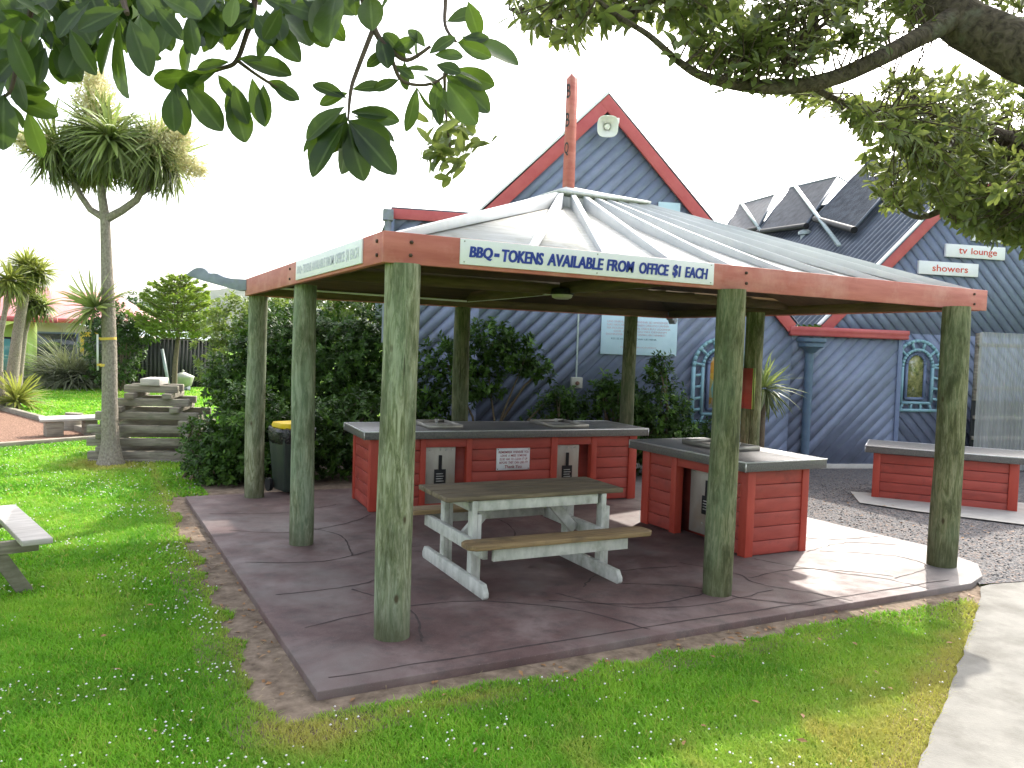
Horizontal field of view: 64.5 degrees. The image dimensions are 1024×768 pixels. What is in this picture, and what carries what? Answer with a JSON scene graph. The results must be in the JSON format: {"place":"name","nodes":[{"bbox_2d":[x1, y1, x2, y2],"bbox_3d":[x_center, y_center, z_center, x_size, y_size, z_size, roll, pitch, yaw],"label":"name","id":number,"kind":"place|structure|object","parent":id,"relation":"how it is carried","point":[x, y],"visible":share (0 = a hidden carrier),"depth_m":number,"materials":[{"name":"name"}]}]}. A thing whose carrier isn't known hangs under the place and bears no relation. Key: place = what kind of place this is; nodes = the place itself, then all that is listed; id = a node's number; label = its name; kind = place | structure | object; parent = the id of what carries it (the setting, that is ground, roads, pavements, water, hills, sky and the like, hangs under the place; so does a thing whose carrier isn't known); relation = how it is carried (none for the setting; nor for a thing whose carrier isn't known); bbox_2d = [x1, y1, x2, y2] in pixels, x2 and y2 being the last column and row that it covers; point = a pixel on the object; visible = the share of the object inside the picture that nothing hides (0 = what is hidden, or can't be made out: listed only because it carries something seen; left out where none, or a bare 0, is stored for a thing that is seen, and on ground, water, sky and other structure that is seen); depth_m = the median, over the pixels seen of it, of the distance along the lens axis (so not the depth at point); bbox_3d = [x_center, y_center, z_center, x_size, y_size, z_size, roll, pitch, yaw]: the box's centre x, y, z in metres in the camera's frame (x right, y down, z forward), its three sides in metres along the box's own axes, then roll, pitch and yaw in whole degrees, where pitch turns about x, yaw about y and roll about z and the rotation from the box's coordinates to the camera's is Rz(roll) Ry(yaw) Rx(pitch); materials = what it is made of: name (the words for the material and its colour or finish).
{"place":"outdoors","nodes":[
{"label":"outdoors","id":0,"kind":"place"},
{"bbox_2d":[0,287,160,382],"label":"red roofed house","id":1,"kind":"structure","parent":0,"point":[51,329],"depth_m":38.62,"materials":[{"name":"red painted metal roofing"},{"name":"lime green painted wall"},{"name":"glass"}]},
{"bbox_2d":[3,337,10,371],"bbox_3d":[-20.665,-1.172,31.623,2.170,1.400,0.064,1,3,-11],"label":"window","id":2,"kind":"structure","parent":1,"relation":"in","point":[7,340],"depth_m":31.75,"materials":[{"name":"teal glass"}]},
{"bbox_2d":[37,331,77,357],"bbox_3d":[-21.741,-1.855,38.718,1.870,1.250,0.070,1,3,-12],"label":"window","id":3,"kind":"structure","parent":1,"relation":"in","point":[55,336],"depth_m":38.67,"materials":[{"name":"grey glass"}]},
{"bbox_2d":[136,288,380,338],"bbox_3d":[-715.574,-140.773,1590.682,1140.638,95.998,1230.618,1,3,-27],"label":"hill","id":4,"kind":"structure","parent":0,"point":[214,294],"depth_m":1408.55,"materials":[{"name":"teal plant"}]},
{"bbox_2d":[0,349,994,767],"bbox_3d":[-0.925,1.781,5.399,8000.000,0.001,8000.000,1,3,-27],"label":"lawn ground","id":5,"kind":"structure","parent":0,"point":[602,749],"depth_m":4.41,"materials":[{"name":"green plant"}]},
{"bbox_2d":[0,504,52,592],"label":"picnic table","id":6,"kind":"object","parent":5,"relation":"on","point":[26,532],"visible":0.87,"depth_m":6.33,"materials":[{"name":"white wood"}]},
{"bbox_2d":[9,287,64,403],"bbox_3d":[-13.112,-1.151,22.254,1.513,3.580,1.387,4,4,43],"label":"cabbage tree","id":7,"kind":"object","parent":5,"relation":"on","point":[37,305],"visible":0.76,"depth_m":22.13,"materials":[{"name":"green plant"}]},
{"bbox_2d":[0,410,90,441],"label":"bark bed","id":8,"kind":"object","parent":5,"relation":"on","point":[14,427],"depth_m":16.77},
{"bbox_2d":[0,253,39,405],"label":"cabbage tree","id":9,"kind":"object","parent":8,"relation":"on","point":[11,288],"visible":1,"depth_m":20.94,"materials":[{"name":"green plant"}]},
{"bbox_2d":[0,371,56,410],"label":"spiky clump","id":10,"kind":"object","parent":8,"relation":"on","point":[16,393],"visible":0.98,"depth_m":20.88,"materials":[{"name":"green plant"}]},
{"bbox_2d":[0,242,65,406],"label":"cabbage tree","id":11,"kind":"object","parent":8,"relation":"on","point":[28,260],"visible":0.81,"depth_m":21.49,"materials":[{"name":"green plant"}]},
{"bbox_2d":[0,405,95,434],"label":"timber edging","id":12,"kind":"object","parent":8,"relation":"on","point":[35,416],"visible":0.29,"depth_m":19.32,"materials":[{"name":"grey wood"}]},
{"bbox_2d":[38,414,100,436],"bbox_3d":[-8.777,0.833,16.231,1.259,0.394,0.500,0,3,-39],"label":"bench","id":13,"kind":"object","parent":8,"relation":"on","point":[53,426],"visible":0.72,"depth_m":15.93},
{"bbox_2d":[64,412,82,429],"bbox_3d":[-9.279,0.793,17.140,0.399,0.380,0.390,1,3,-27],"label":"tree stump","id":14,"kind":"object","parent":8,"relation":"on","point":[68,425],"visible":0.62,"depth_m":16.98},
{"bbox_2d":[0,435,94,447],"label":"timber edging","id":15,"kind":"object","parent":5,"relation":"on","point":[33,442],"depth_m":14.70,"materials":[{"name":"grey wood"}]},
{"bbox_2d":[3,329,148,390],"bbox_3d":[-16.148,-0.802,30.184,6.455,2.956,6.154,1,3,-27],"label":"pampas clump","id":16,"kind":"object","parent":5,"relation":"on","point":[63,372],"visible":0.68,"depth_m":29.28,"materials":[{"name":"green plant"}]},
{"bbox_2d":[8,68,216,466],"bbox_3d":[-6.363,-1.839,12.947,2.960,6.242,2.641,3,3,26],"label":"cabbage tree","id":17,"kind":"object","parent":5,"relation":"on","point":[99,147],"visible":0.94,"depth_m":12.49,"materials":[{"name":"green plant"}]},
{"bbox_2d":[96,334,116,370],"bbox_3d":[-6.323,-0.490,12.670,0.258,0.562,0.234,2,3,2],"label":"strapped tube","id":18,"kind":"object","parent":17,"relation":"attached to","point":[97,344],"visible":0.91,"depth_m":12.57,"materials":[{"name":"white plastic"}]},
{"bbox_2d":[77,299,161,390],"bbox_3d":[-13.987,-1.374,29.192,3.022,3.426,2.123,1,3,-27],"label":"garden shrub","id":19,"kind":"object","parent":5,"relation":"on","point":[127,332],"visible":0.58,"depth_m":28.90,"materials":[{"name":"green plant"}]},
{"bbox_2d":[86,377,213,462],"bbox_3d":[-6.017,0.566,13.682,1.749,1.340,1.565,1,3,-11],"label":"timber stack","id":20,"kind":"object","parent":5,"relation":"on","point":[142,412],"visible":0.64,"depth_m":13.17,"materials":[{"name":"grey wood"}]},
{"bbox_2d":[80,324,223,387],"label":"fence","id":21,"kind":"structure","parent":5,"relation":"on","point":[155,366],"depth_m":31.69,"materials":[{"name":"grey wood"}]},
{"bbox_2d":[122,287,208,331],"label":"distant tree","id":22,"kind":"object","parent":5,"relation":"on","point":[131,300],"visible":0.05,"depth_m":58.73,"materials":[{"name":"green plant"}]},
{"bbox_2d":[161,349,169,383],"bbox_3d":[-12.544,-0.575,29.349,0.584,1.393,0.135,4,3,34],"label":"leaning pipe","id":23,"kind":"object","parent":5,"relation":"on","point":[164,363],"visible":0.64,"depth_m":29.32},
{"bbox_2d":[125,273,226,383],"bbox_3d":[-11.946,-1.806,28.950,3.268,4.308,3.114,2,3,11],"label":"layered conifer","id":24,"kind":"object","parent":5,"relation":"on","point":[179,289],"visible":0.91,"depth_m":28.38,"materials":[{"name":"green plant"}]},
{"bbox_2d":[171,370,194,389],"bbox_3d":[-12.332,-0.135,30.388,0.739,0.810,0.818,-1,4,-45],"label":"urn","id":25,"kind":"object","parent":5,"relation":"on","point":[185,379],"visible":0.73,"depth_m":30.18,"materials":[{"name":"ceramic"}]},
{"bbox_2d":[174,414,243,486],"bbox_3d":[-4.236,0.954,11.515,0.975,0.998,1.379,-2,4,-53],"label":"trailing bush","id":26,"kind":"object","parent":5,"relation":"on","point":[197,469],"visible":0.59,"depth_m":11.29,"materials":[{"name":"green plant"}]},
{"bbox_2d":[187,290,293,401],"bbox_3d":[-5.990,-0.742,19.095,3.102,3.496,2.308,1,3,-27],"label":"pale shrub","id":27,"kind":"object","parent":5,"relation":"on","point":[232,297],"visible":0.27,"depth_m":18.61,"materials":[{"name":"green plant"}]},
{"bbox_2d":[192,297,438,484],"bbox_3d":[-3.285,-0.220,13.492,4.112,3.233,4.676,1,3,-27],"label":"broadleaf bush","id":28,"kind":"object","parent":5,"relation":"on","point":[348,389],"visible":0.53,"depth_m":13.26,"materials":[{"name":"green plant"}]},
{"bbox_2d":[269,298,381,365],"bbox_3d":[-4.639,-1.544,22.689,4.944,4.860,3.276,1,3,-27],"label":"lime tree","id":29,"kind":"object","parent":5,"relation":"on","point":[349,310],"visible":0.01,"depth_m":21.99,"materials":[{"name":"green plant"}]},
{"bbox_2d":[0,442,974,767],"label":"clover flowers","id":30,"kind":"object","parent":5,"relation":"on","point":[234,672],"visible":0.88,"depth_m":4.84,"materials":[{"name":"white plant"}]},
{"bbox_2d":[0,0,1023,265],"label":"overhanging tree","id":31,"kind":"object","parent":5,"relation":"on","point":[964,162],"visible":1,"depth_m":2.87,"materials":[{"name":"green plant"}]},
{"bbox_2d":[147,460,981,747],"bbox_3d":[0.568,1.575,10.908,9.880,0.001,10.580,1,3,-27],"label":"dirt border","id":32,"kind":"object","parent":5,"relation":"on","point":[301,702],"visible":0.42,"depth_m":5.47,"materials":[{"name":"brown soil"}]},
{"bbox_2d":[416,316,559,420],"bbox_3d":[-0.457,0.210,12.546,2.474,2.531,0.991,1,3,-16],"label":"bush","id":33,"kind":"object","parent":32,"relation":"on","point":[509,356],"visible":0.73,"depth_m":12.41,"materials":[{"name":"green plant"}]},
{"bbox_2d":[29,494,1023,751],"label":"leaf litter","id":34,"kind":"object","parent":32,"relation":"on","point":[553,664],"visible":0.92,"depth_m":5.74,"materials":[{"name":"brown plant"}]},
{"bbox_2d":[519,382,602,420],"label":"bush","id":35,"kind":"object","parent":32,"relation":"on","point":[563,404],"visible":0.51,"depth_m":12.65,"materials":[{"name":"green plant"}]},
{"bbox_2d":[172,502,967,715],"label":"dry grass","id":36,"kind":"structure","parent":32,"relation":"on","point":[419,685],"depth_m":5.70,"materials":[{"name":"plant"}]},
{"bbox_2d":[185,474,981,700],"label":"patio slab","id":37,"kind":"structure","parent":32,"relation":"on","point":[466,623],"depth_m":6.79,"materials":[{"name":"concrete"}]},
{"bbox_2d":[265,420,316,491],"bbox_3d":[-2.906,0.950,10.658,0.548,0.930,0.588,0,3,-41],"label":"wheelie bin","id":38,"kind":"object","parent":37,"relation":"on","point":[279,434],"visible":0.46,"depth_m":10.45,"materials":[{"name":"green plastic"}]},
{"bbox_2d":[344,418,648,511],"bbox_3d":[-0.172,0.993,10.664,3.872,1.028,1.132,1,3,-24],"label":"barbecue counter","id":39,"kind":"object","parent":37,"relation":"on","point":[446,451],"visible":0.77,"depth_m":10.29,"materials":[{"name":"red paint"}]},
{"bbox_2d":[425,447,455,503],"bbox_3d":[-0.886,1.118,9.948,0.390,0.695,0.034,1,3,-24],"label":"metal door","id":40,"kind":"structure","parent":39,"relation":"in","point":[440,461],"depth_m":9.93,"materials":[{"name":"silver metal"}]},
{"bbox_2d":[496,448,529,469],"bbox_3d":[0.015,0.948,10.256,0.455,0.275,0.018,1,3,-23],"label":"cleaning notice","id":41,"kind":"object","parent":39,"relation":"attached to","point":[512,458],"visible":1,"depth_m":10.25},
{"bbox_2d":[557,444,578,477],"bbox_3d":[0.719,1.142,10.647,0.340,0.690,0.034,1,3,-24],"label":"metal door","id":42,"kind":"structure","parent":39,"relation":"in","point":[567,455],"depth_m":10.63,"materials":[{"name":"silver metal"}]},
{"bbox_2d":[413,477,651,599],"bbox_3d":[0.085,1.292,7.268,1.735,0.755,1.620,1,3,-26],"label":"picnic table","id":43,"kind":"object","parent":37,"relation":"on","point":[476,504],"visible":0.98,"depth_m":6.98,"materials":[{"name":"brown wood"}]},
{"bbox_2d":[223,504,946,677],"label":"slab joints","id":44,"kind":"object","parent":37,"relation":"on","point":[421,635],"visible":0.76,"depth_m":6.60,"materials":[{"name":"concrete"}]},
{"bbox_2d":[186,72,987,641],"bbox_3d":[0.622,-0.895,9.232,7.512,5.022,6.152,1,3,-27],"label":"barbecue shelter","id":45,"kind":"object","parent":37,"relation":"on","point":[402,276],"visible":0.84,"depth_m":7.77,"materials":[{"name":"brown wood"}]},
{"bbox_2d":[296,238,362,279],"bbox_3d":[-1.520,-0.988,6.577,0.016,0.173,2.058,1,3,-27],"label":"token sign","id":46,"kind":"object","parent":45,"relation":"attached to","point":[343,256],"visible":1,"depth_m":6.36,"materials":[{"name":"white plastic"}]},
{"bbox_2d":[551,288,573,299],"bbox_3d":[0.544,-0.979,8.807,0.250,0.120,0.250,1,3,-27],"label":"ceiling lamp","id":47,"kind":"object","parent":45,"relation":"attached to","point":[562,293],"visible":0.99,"depth_m":8.71,"materials":[{"name":"white plastic"}]},
{"bbox_2d":[459,238,713,284],"bbox_3d":[0.638,-0.895,6.032,2.232,0.175,0.015,1,3,-27],"label":"token sign","id":48,"kind":"object","parent":45,"relation":"attached to","point":[509,255],"visible":1,"depth_m":5.96,"materials":[{"name":"metal"}]},
{"bbox_2d":[741,368,755,408],"bbox_3d":[2.898,0.053,10.063,0.030,0.500,0.290,1,3,-27],"label":"red post sign","id":49,"kind":"object","parent":45,"relation":"attached to","point":[748,389],"visible":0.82,"depth_m":10.00,"materials":[{"name":"paint"}]},
{"bbox_2d":[629,437,827,557],"bbox_3d":[2.284,1.154,8.900,1.112,1.027,1.912,1,3,-27],"label":"barbecue counter","id":50,"kind":"object","parent":37,"relation":"on","point":[772,500],"visible":0.82,"depth_m":8.31,"materials":[{"name":"red paint"}]},
{"bbox_2d":[689,469,707,534],"bbox_3d":[2.085,1.276,8.675,0.034,0.690,0.550,1,3,-27],"label":"metal door","id":51,"kind":"structure","parent":50,"relation":"in","point":[699,479],"depth_m":8.79,"materials":[{"name":"silver metal"}]},
{"bbox_2d":[586,368,670,473],"bbox_3d":[1.885,0.640,13.043,1.392,1.818,1.084,1,3,-27],"label":"bush","id":52,"kind":"object","parent":32,"relation":"on","point":[610,390],"visible":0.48,"depth_m":12.83,"materials":[{"name":"green plant"}]},
{"bbox_2d":[634,349,701,475],"bbox_3d":[2.500,0.491,13.146,1.179,2.147,1.395,4,4,43],"label":"bush","id":53,"kind":"object","parent":32,"relation":"on","point":[676,419],"visible":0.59,"depth_m":13.00,"materials":[{"name":"green plant"}]},
{"bbox_2d":[682,416,711,437],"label":"bush","id":54,"kind":"object","parent":5,"relation":"on","point":[704,427],"visible":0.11,"depth_m":13.39,"materials":[{"name":"green plant"}]},
{"bbox_2d":[375,91,1023,468],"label":"amenities building","id":55,"kind":"structure","parent":5,"relation":"on","point":[861,380],"depth_m":14.69,"materials":[{"name":"wood"}]},
{"bbox_2d":[570,377,582,387],"bbox_3d":[1.093,-0.021,13.660,0.190,0.185,0.135,1,3,-12],"label":"power box","id":56,"kind":"object","parent":55,"relation":"attached to","point":[577,381],"visible":0.91,"depth_m":13.64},
{"bbox_2d":[597,115,619,136],"bbox_3d":[1.583,-4.220,13.398,0.372,0.354,0.429,2,3,2],"label":"horn speaker","id":57,"kind":"object","parent":55,"relation":"attached to","point":[607,125],"visible":1,"depth_m":13.28},
{"bbox_2d":[600,315,677,355],"bbox_3d":[2.185,-0.830,13.904,1.380,0.670,0.024,1,3,-12],"label":"notice board","id":58,"kind":"object","parent":55,"relation":"attached to","point":[658,334],"visible":0.67,"depth_m":13.91,"materials":[{"name":"plastic"}]},
{"bbox_2d":[658,202,679,211],"bbox_3d":[2.695,-2.982,13.904,0.400,0.260,0.020,1,3,-12],"label":"blank blue sign","id":59,"kind":"object","parent":55,"relation":"attached to","point":[672,206],"visible":0.49,"depth_m":13.90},
{"bbox_2d":[689,338,743,423],"bbox_3d":[3.631,-0.061,14.229,1.055,1.515,0.105,1,3,-12],"label":"arched window","id":60,"kind":"structure","parent":55,"relation":"in","point":[710,362],"depth_m":14.12,"materials":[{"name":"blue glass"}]},
{"bbox_2d":[727,194,780,231],"bbox_3d":[7.122,-5.046,24.421,1.368,1.468,3.871,1,3,-10],"label":"solar collector","id":61,"kind":"object","parent":55,"relation":"on","point":[758,208],"visible":0.71,"depth_m":24.23,"materials":[{"name":"grey metal"}]},
{"bbox_2d":[756,175,846,233],"bbox_3d":[7.586,-4.720,21.505,1.606,1.814,3.824,2,3,-8],"label":"solar collector","id":62,"kind":"object","parent":55,"relation":"on","point":[791,211],"visible":0.98,"depth_m":21.27,"materials":[{"name":"black plastic"}]},
{"bbox_2d":[812,157,905,233],"bbox_3d":[8.097,-4.385,18.537,1.806,2.376,3.272,2,3,2],"label":"solar collector","id":63,"kind":"object","parent":55,"relation":"on","point":[849,207],"visible":0.56,"depth_m":18.46,"materials":[{"name":"black plastic"}]},
{"bbox_2d":[899,339,939,411],"bbox_3d":[7.683,-0.161,15.419,1.055,1.375,0.105,1,3,-12],"label":"arched window","id":64,"kind":"structure","parent":55,"relation":"in","point":[914,365],"depth_m":15.43,"materials":[{"name":"blue glass"}]},
{"bbox_2d":[917,260,978,276],"bbox_3d":[8.321,-2.196,15.469,1.315,0.250,0.054,1,3,-12],"label":"showers sign","id":65,"kind":"object","parent":55,"relation":"attached to","point":[947,268],"visible":1,"depth_m":15.44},
{"bbox_2d":[944,244,1005,260],"bbox_3d":[8.897,-2.534,15.577,1.330,0.245,0.053,1,3,-12],"label":"lounge sign","id":66,"kind":"object","parent":55,"relation":"attached to","point":[970,251],"visible":1,"depth_m":15.55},
{"bbox_2d":[872,585,980,767],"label":"path verge","id":67,"kind":"structure","parent":5,"relation":"on","point":[898,766],"depth_m":4.75,"materials":[{"name":"green plant"}]},
{"bbox_2d":[0,0,1023,310],"label":"sky","id":68,"kind":"structure","parent":0,"point":[264,210],"materials":[{"name":"white"}]},
{"bbox_2d":[636,468,1023,583],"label":"gravel yard","id":69,"kind":"structure","parent":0,"point":[842,475],"depth_m":10.10,"materials":[{"name":"grey gravel"}]},
{"bbox_2d":[759,349,806,447],"bbox_3d":[4.177,0.498,13.413,1.382,2.174,1.349,1,3,-27],"label":"cabbage tree","id":70,"kind":"object","parent":69,"relation":"on","point":[767,397],"visible":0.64,"depth_m":13.35,"materials":[{"name":"green plant"}]},
{"bbox_2d":[850,491,1023,523],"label":"counter pad","id":71,"kind":"object","parent":69,"relation":"on","point":[1017,517],"visible":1,"depth_m":11.06,"materials":[{"name":"concrete"}]},
{"bbox_2d":[865,439,1023,511],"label":"storage bench","id":72,"kind":"object","parent":71,"relation":"on","point":[902,470],"visible":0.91,"depth_m":11.50,"materials":[{"name":"red paint"}]},
{"bbox_2d":[969,333,1023,470],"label":"translucent fence","id":73,"kind":"object","parent":69,"relation":"on","point":[997,424],"visible":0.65,"depth_m":15.16,"materials":[{"name":"grey plastic"}]},
{"bbox_2d":[918,581,1023,767],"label":"concrete path","id":74,"kind":"structure","parent":0,"point":[979,722],"depth_m":4.93,"materials":[{"name":"grey concrete"}]}
]}

